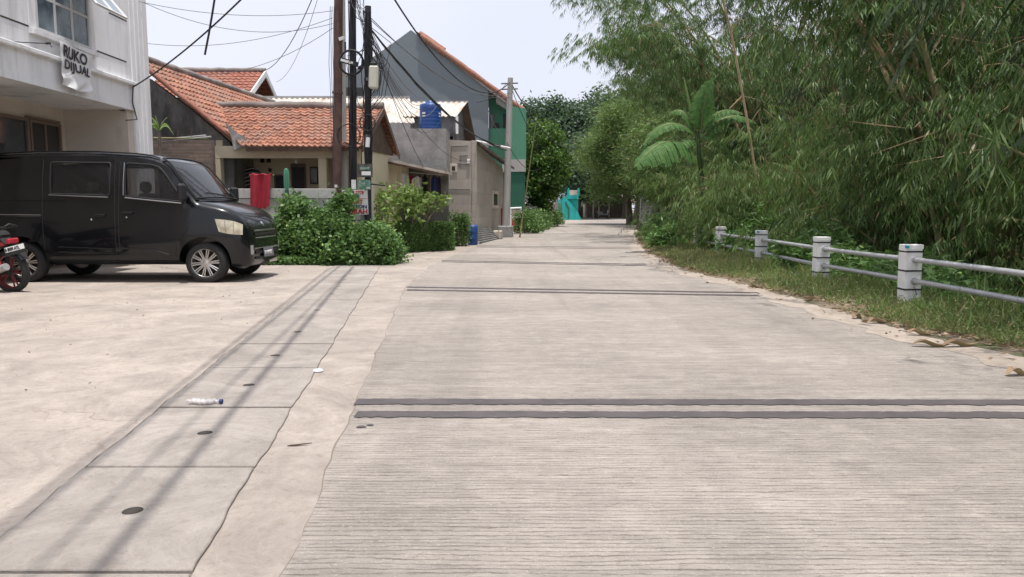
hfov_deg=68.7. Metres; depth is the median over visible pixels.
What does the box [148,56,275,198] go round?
weathered house
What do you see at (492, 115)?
window
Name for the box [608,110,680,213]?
tree
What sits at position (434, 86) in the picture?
green house
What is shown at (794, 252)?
verge shrub
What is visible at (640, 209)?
white pole
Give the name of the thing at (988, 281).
bamboo clump
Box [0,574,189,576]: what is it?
drain cover
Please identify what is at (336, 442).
road edge crack
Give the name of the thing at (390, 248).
bush
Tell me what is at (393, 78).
overhead cable
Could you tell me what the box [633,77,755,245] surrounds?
palm tree
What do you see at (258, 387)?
drain cover
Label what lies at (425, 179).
hung garment
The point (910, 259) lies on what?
guard rail
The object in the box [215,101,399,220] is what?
cream house
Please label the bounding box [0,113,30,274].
shop door
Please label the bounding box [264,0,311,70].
overhead cable
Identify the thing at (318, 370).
crumpled paper
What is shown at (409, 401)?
road joint seal
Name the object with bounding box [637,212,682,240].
verge shrub
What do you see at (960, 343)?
dry sheath
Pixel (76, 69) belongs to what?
sale banner
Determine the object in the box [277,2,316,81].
overhead cable
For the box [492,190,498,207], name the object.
window
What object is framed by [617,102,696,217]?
tree
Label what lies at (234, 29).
overhead cable
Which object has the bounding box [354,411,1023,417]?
road joint seal
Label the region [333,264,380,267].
drain cover
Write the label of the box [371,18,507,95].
overhead cable
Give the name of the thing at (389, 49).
loose wire
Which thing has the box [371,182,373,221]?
sign stake
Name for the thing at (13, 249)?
motorcycle
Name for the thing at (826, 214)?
bamboo clump
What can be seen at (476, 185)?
block house
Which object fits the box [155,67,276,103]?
house
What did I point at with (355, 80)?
loose wire
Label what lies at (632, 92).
bamboo clump
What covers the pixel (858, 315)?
dry sheath
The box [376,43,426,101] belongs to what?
overhead cable
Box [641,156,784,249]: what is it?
bamboo clump
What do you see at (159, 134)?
spiky plant
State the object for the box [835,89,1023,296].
bamboo clump
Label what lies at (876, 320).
dry sheath
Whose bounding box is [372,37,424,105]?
overhead cable
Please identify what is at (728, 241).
verge shrub
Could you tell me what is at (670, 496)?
road
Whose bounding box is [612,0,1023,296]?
bamboo clump
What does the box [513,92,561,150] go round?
overhead cable
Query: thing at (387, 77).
loose wire
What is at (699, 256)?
grass
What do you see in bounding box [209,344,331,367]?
drain cover
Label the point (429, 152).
sheet roof house
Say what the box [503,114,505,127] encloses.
door
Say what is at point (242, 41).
overhead cable
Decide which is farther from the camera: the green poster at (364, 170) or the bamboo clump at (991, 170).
the green poster at (364, 170)
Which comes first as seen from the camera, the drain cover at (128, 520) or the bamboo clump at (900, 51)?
the drain cover at (128, 520)
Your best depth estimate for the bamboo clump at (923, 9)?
10.80 m
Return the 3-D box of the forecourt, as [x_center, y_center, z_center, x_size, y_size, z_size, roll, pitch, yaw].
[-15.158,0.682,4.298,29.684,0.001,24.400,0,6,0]
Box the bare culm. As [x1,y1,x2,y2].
[722,0,762,208]
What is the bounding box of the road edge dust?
[625,225,1023,370]
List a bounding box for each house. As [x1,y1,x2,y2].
[0,0,154,274]
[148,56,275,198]
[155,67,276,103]
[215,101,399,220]
[265,96,475,184]
[346,30,525,211]
[449,140,513,241]
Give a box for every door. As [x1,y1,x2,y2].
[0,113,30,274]
[29,119,66,268]
[291,164,306,188]
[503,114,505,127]
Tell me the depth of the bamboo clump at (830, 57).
21.01 m
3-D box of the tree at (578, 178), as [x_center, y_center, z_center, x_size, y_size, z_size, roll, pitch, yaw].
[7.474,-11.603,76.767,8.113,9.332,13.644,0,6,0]
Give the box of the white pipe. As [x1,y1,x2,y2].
[475,140,509,149]
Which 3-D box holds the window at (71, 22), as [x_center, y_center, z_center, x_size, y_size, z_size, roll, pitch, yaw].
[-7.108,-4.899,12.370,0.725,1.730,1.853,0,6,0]
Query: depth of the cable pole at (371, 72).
15.54 m
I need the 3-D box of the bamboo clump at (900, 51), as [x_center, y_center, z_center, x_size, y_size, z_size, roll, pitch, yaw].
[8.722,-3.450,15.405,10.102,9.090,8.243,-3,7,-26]
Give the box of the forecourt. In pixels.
[0,264,334,535]
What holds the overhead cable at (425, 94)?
attached to the cable pole at (371, 72)
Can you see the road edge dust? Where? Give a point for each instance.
(983, 355)
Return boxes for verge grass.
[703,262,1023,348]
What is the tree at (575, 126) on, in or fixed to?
on the ground
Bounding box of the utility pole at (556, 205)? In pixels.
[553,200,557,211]
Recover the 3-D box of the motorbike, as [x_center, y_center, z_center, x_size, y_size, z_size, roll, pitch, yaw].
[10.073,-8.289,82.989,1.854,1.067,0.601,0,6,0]
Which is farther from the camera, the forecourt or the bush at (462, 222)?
the bush at (462, 222)
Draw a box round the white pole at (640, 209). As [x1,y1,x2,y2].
[639,198,641,222]
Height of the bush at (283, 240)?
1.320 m
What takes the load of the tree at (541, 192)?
on the ground
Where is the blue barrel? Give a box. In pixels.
[468,225,477,244]
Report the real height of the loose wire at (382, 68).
1.326 m
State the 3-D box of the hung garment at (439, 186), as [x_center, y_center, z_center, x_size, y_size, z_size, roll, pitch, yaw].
[-2.122,-2.952,21.724,0.145,0.628,0.068,0,6,0]
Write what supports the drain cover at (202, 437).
on the drain bed
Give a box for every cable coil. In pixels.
[336,123,360,147]
[359,114,375,130]
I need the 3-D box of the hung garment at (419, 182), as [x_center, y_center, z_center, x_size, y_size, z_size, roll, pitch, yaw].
[-2.749,-2.996,21.708,0.341,0.534,0.069,0,6,0]
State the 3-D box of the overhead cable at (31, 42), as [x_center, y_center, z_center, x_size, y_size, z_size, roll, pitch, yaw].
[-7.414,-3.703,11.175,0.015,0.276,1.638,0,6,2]
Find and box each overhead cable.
[14,41,49,43]
[133,0,240,86]
[139,1,332,15]
[145,3,332,31]
[148,18,330,45]
[171,28,332,74]
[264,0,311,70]
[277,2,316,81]
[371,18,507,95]
[372,21,508,97]
[372,30,500,145]
[372,31,506,145]
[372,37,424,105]
[372,38,422,165]
[372,40,432,109]
[372,44,435,116]
[373,31,499,146]
[373,37,423,102]
[373,48,467,161]
[375,55,441,132]
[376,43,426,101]
[376,56,441,140]
[387,48,506,149]
[394,0,509,92]
[419,85,506,150]
[513,87,578,148]
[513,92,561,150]
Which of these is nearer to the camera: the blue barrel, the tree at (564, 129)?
the blue barrel
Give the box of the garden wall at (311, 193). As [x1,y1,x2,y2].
[226,189,364,254]
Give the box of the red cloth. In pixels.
[249,173,273,208]
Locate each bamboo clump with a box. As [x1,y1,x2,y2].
[547,0,872,222]
[562,0,902,230]
[590,25,828,206]
[597,72,670,106]
[609,126,708,235]
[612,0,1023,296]
[621,8,881,172]
[628,107,826,238]
[632,12,792,111]
[634,4,893,230]
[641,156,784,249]
[647,158,811,240]
[663,146,843,249]
[671,0,865,129]
[679,92,930,248]
[694,77,1021,266]
[700,0,1004,242]
[727,152,933,267]
[733,0,1023,260]
[733,0,1023,269]
[773,0,1023,249]
[781,0,1001,134]
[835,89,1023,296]
[850,0,1023,295]
[954,237,1023,295]
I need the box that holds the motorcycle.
[0,223,29,291]
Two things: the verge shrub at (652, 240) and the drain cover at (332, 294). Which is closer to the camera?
the drain cover at (332, 294)
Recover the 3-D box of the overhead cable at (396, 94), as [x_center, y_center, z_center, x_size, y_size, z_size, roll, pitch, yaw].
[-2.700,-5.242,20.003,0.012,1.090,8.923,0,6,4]
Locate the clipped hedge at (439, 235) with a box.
[383,220,455,252]
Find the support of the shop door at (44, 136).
in the shop house at (42, 108)
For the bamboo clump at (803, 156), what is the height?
6.508 m
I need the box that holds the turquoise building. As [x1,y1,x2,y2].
[558,180,581,219]
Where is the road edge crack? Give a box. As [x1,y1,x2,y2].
[279,267,428,576]
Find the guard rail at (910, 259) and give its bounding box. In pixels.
[693,225,1023,306]
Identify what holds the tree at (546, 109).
on the ground
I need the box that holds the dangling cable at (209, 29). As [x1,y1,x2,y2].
[204,0,214,54]
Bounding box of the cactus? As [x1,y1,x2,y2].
[283,168,289,189]
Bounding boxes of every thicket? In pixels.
[717,11,1015,128]
[761,44,1022,253]
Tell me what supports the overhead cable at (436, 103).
attached to the cable pole at (371, 72)
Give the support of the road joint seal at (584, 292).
on the road
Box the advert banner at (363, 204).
[342,190,367,214]
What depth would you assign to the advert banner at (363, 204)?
15.79 m
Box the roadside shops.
[581,195,634,217]
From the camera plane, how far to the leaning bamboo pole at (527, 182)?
28.55 m
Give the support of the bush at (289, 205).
on the forecourt
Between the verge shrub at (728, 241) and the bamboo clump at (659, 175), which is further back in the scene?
the bamboo clump at (659, 175)
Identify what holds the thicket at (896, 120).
on the ground
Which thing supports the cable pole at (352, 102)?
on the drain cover
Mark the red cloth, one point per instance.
(259, 190)
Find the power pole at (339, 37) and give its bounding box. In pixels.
[329,0,344,198]
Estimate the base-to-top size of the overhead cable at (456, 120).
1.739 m
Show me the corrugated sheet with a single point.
(486, 234)
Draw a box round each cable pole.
[348,0,356,189]
[361,5,378,223]
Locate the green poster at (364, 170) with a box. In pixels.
[357,164,372,188]
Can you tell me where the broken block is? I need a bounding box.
[493,230,502,238]
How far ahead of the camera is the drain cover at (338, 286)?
10.83 m
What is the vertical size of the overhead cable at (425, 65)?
0.699 m
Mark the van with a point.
(87, 215)
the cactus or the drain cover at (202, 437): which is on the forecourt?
the cactus
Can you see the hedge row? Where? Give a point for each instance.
(536, 220)
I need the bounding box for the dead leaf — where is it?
[287,443,310,445]
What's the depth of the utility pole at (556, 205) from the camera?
53.51 m
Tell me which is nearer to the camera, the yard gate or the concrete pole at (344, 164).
the concrete pole at (344, 164)
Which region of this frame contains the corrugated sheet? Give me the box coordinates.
[478,226,498,243]
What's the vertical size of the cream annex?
2.901 m
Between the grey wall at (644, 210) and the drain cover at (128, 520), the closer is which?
the drain cover at (128, 520)
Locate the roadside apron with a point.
(459, 249)
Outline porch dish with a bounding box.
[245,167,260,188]
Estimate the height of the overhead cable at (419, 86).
1.614 m
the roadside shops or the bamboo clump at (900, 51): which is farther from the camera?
the roadside shops
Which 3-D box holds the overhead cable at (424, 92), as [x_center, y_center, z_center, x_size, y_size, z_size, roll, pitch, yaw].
[-1.552,-5.233,21.361,0.042,1.549,11.922,1,6,13]
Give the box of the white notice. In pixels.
[351,180,355,188]
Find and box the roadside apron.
[406,218,589,255]
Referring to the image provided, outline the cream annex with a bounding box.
[388,159,451,221]
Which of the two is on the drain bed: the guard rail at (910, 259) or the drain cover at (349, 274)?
the drain cover at (349, 274)
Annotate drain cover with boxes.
[0,467,252,572]
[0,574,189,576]
[87,408,289,467]
[161,368,316,407]
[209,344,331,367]
[239,323,344,344]
[265,299,358,322]
[293,290,363,299]
[305,283,369,290]
[314,277,373,282]
[322,272,376,276]
[328,267,378,271]
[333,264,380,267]
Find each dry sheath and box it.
[852,312,862,317]
[867,317,886,322]
[906,328,933,334]
[912,339,949,346]
[942,339,975,346]
[1005,366,1023,374]
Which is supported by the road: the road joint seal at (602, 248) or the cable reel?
the road joint seal at (602, 248)
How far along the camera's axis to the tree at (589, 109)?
78.83 m
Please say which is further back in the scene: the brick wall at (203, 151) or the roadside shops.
the roadside shops
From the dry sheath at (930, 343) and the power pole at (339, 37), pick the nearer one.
the dry sheath at (930, 343)
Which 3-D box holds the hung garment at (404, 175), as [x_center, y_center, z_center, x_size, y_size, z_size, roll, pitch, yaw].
[-3.133,-3.098,21.637,0.328,0.497,0.069,0,6,0]
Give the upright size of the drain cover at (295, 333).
0.020 m
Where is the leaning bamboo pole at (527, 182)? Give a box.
[519,116,537,237]
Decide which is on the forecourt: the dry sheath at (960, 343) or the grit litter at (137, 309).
the grit litter at (137, 309)
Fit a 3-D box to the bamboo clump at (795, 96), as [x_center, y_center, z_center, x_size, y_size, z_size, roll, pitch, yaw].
[12.075,-3.885,27.667,14.719,13.752,15.880,-2,7,-20]
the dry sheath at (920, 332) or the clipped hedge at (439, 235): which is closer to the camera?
the dry sheath at (920, 332)
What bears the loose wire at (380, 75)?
hanging from the cable pole at (371, 72)
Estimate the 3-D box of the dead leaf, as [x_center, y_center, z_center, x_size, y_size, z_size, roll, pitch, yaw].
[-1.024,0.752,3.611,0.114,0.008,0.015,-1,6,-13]
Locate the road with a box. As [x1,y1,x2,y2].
[280,218,1023,576]
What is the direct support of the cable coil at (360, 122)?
hanging from the cable pole at (371, 72)
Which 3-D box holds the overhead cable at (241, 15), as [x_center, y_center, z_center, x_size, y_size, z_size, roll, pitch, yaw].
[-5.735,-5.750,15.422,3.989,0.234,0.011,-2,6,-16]
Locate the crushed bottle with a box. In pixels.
[186,397,222,404]
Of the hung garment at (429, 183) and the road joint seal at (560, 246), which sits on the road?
the road joint seal at (560, 246)
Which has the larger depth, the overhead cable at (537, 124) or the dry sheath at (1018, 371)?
the overhead cable at (537, 124)
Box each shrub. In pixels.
[373,189,397,229]
[376,177,453,238]
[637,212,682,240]
[642,216,688,248]
[709,225,754,253]
[761,236,812,270]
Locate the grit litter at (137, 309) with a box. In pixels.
[11,267,263,390]
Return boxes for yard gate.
[510,207,521,229]
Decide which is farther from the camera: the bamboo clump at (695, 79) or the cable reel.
the bamboo clump at (695, 79)
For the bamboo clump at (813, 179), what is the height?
6.147 m
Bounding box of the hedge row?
[511,204,565,233]
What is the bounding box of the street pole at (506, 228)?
[497,77,517,236]
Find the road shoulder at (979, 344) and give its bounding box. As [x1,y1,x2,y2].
[634,235,1023,356]
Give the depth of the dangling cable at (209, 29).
11.62 m
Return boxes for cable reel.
[338,42,363,75]
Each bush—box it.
[270,188,356,260]
[271,201,323,256]
[299,182,392,264]
[331,215,413,264]
[442,209,472,245]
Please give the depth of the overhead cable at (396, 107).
17.95 m
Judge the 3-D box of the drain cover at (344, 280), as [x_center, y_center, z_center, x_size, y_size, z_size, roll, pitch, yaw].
[-2.655,-0.134,11.867,0.993,0.022,0.996,0,6,0]
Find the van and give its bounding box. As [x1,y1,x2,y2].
[0,151,278,282]
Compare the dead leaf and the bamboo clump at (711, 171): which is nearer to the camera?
the dead leaf
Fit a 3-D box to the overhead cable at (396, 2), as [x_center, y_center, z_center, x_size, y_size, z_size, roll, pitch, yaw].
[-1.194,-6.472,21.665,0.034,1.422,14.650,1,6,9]
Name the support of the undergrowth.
on the ground
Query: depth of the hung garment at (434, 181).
21.70 m
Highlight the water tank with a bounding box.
[420,100,441,128]
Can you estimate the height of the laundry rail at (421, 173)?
0.134 m
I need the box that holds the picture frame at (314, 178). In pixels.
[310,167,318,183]
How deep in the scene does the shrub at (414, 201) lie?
19.32 m
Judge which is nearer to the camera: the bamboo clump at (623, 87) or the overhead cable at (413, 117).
the overhead cable at (413, 117)
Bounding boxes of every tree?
[518,89,584,142]
[525,115,574,211]
[537,100,592,198]
[549,85,618,202]
[559,128,623,216]
[567,112,649,223]
[572,85,643,218]
[580,88,672,225]
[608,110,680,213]
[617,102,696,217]
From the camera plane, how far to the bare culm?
18.05 m
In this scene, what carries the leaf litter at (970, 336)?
on the road shoulder at (979, 344)
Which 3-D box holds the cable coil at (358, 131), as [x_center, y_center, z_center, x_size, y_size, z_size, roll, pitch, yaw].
[-3.458,-3.238,15.845,0.512,0.505,0.056,0,6,0]
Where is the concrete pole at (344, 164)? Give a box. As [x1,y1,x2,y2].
[342,0,346,189]
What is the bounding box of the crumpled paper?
[313,368,323,371]
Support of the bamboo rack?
on the brick wall at (203, 151)
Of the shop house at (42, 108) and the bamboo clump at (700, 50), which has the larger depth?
the bamboo clump at (700, 50)
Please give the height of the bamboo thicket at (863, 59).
11.895 m
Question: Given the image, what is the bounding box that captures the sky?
[146,0,868,209]
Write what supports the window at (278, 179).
in the cream house at (280, 136)
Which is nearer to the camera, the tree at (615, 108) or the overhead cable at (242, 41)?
the overhead cable at (242, 41)
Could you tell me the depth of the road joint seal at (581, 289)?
10.44 m
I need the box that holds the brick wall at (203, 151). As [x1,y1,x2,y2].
[153,140,215,194]
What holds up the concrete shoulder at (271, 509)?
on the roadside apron
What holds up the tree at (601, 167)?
on the ground
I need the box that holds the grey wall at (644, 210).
[641,202,667,221]
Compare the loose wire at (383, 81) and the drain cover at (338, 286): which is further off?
the loose wire at (383, 81)
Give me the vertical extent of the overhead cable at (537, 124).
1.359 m
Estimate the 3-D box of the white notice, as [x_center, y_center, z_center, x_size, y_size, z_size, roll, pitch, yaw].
[-3.349,-2.201,15.845,0.097,0.201,0.020,0,6,0]
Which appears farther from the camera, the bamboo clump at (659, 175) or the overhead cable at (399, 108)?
the bamboo clump at (659, 175)
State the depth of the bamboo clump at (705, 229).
18.64 m
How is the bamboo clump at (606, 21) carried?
on the ground
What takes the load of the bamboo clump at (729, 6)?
on the ground
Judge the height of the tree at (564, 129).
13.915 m
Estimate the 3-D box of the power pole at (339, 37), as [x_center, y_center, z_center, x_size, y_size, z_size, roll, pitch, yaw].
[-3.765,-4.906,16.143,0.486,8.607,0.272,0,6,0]
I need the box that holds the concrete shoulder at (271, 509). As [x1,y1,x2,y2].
[191,256,451,576]
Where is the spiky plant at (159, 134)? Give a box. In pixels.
[152,116,173,194]
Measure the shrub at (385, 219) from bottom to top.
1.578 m
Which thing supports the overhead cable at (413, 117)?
attached to the cable pole at (371, 72)
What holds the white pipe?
attached to the block house at (476, 185)
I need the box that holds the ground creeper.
[261,253,400,264]
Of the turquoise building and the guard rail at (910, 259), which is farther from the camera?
the turquoise building
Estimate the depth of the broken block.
27.45 m
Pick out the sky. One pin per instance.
(499, 40)
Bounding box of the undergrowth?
[706,196,1018,303]
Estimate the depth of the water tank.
24.19 m
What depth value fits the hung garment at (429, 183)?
21.75 m
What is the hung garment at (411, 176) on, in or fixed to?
hanging from the laundry rail at (421, 173)
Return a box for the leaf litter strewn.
[626,241,1013,358]
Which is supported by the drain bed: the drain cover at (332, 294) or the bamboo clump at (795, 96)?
the drain cover at (332, 294)
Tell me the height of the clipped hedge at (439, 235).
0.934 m
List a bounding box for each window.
[27,0,127,56]
[274,175,283,188]
[490,114,493,127]
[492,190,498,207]
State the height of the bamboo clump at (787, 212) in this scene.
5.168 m
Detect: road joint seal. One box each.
[354,398,1023,404]
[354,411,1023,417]
[407,289,758,295]
[408,286,757,292]
[442,260,619,263]
[442,261,645,265]
[518,247,625,248]
[540,246,639,247]
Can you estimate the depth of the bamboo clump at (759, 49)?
19.71 m
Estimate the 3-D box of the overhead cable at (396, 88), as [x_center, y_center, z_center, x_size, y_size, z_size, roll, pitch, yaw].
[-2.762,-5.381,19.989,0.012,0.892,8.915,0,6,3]
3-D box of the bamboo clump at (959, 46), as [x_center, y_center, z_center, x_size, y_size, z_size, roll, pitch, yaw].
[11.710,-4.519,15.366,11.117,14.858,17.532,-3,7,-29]
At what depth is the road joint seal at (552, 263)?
15.32 m
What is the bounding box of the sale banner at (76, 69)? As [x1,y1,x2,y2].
[59,40,92,93]
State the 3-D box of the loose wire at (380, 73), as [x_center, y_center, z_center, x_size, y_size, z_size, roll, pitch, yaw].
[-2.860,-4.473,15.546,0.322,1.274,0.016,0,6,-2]
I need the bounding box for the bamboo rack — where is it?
[153,130,211,141]
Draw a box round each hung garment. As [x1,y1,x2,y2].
[402,173,408,189]
[409,174,414,188]
[412,176,421,192]
[422,174,427,198]
[428,175,431,198]
[431,175,437,197]
[437,177,440,194]
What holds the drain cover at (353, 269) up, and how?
on the drain bed
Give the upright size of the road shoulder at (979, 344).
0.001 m
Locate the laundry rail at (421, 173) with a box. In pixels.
[402,171,442,175]
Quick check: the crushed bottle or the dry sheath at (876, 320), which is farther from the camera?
the dry sheath at (876, 320)
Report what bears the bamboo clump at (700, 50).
on the ground
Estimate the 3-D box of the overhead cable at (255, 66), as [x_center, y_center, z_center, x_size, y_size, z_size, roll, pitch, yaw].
[-6.346,-5.353,17.276,5.626,0.705,0.011,3,7,26]
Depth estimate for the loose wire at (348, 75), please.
15.55 m
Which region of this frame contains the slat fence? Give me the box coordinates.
[525,206,540,211]
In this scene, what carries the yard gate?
on the roadside apron
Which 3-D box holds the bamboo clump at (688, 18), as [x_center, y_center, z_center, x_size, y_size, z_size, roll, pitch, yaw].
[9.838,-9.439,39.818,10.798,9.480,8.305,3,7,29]
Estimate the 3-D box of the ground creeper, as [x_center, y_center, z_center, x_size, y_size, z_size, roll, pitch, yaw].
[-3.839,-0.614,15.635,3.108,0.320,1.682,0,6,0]
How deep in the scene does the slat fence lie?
42.00 m
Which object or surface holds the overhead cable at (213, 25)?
attached to the shop house at (42, 108)
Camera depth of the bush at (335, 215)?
15.08 m
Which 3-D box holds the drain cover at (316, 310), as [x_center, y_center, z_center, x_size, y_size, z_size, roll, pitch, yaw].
[-2.185,0.245,8.364,0.828,0.018,2.054,-1,6,-8]
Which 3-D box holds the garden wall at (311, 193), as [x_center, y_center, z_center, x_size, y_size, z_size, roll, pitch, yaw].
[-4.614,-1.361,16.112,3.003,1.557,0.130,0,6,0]
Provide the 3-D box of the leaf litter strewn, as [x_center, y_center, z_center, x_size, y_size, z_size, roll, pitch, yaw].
[3.598,-0.647,16.341,1.783,0.078,26.714,0,6,1]
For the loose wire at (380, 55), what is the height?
1.668 m
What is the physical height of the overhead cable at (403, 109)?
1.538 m
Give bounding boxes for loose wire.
[125,87,137,120]
[346,45,367,100]
[354,43,366,118]
[367,21,380,103]
[367,24,390,77]
[367,25,381,118]
[367,35,383,96]
[367,37,389,115]
[367,51,384,111]
[369,45,381,98]
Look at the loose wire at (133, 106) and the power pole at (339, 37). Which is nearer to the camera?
the loose wire at (133, 106)
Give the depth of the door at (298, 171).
18.74 m
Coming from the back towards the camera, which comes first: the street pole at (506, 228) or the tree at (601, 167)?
the tree at (601, 167)
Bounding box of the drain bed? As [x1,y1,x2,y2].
[0,266,380,576]
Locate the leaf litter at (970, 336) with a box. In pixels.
[636,236,1023,354]
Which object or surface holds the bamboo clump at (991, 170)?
on the ground
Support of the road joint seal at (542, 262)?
on the road
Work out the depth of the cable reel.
15.64 m

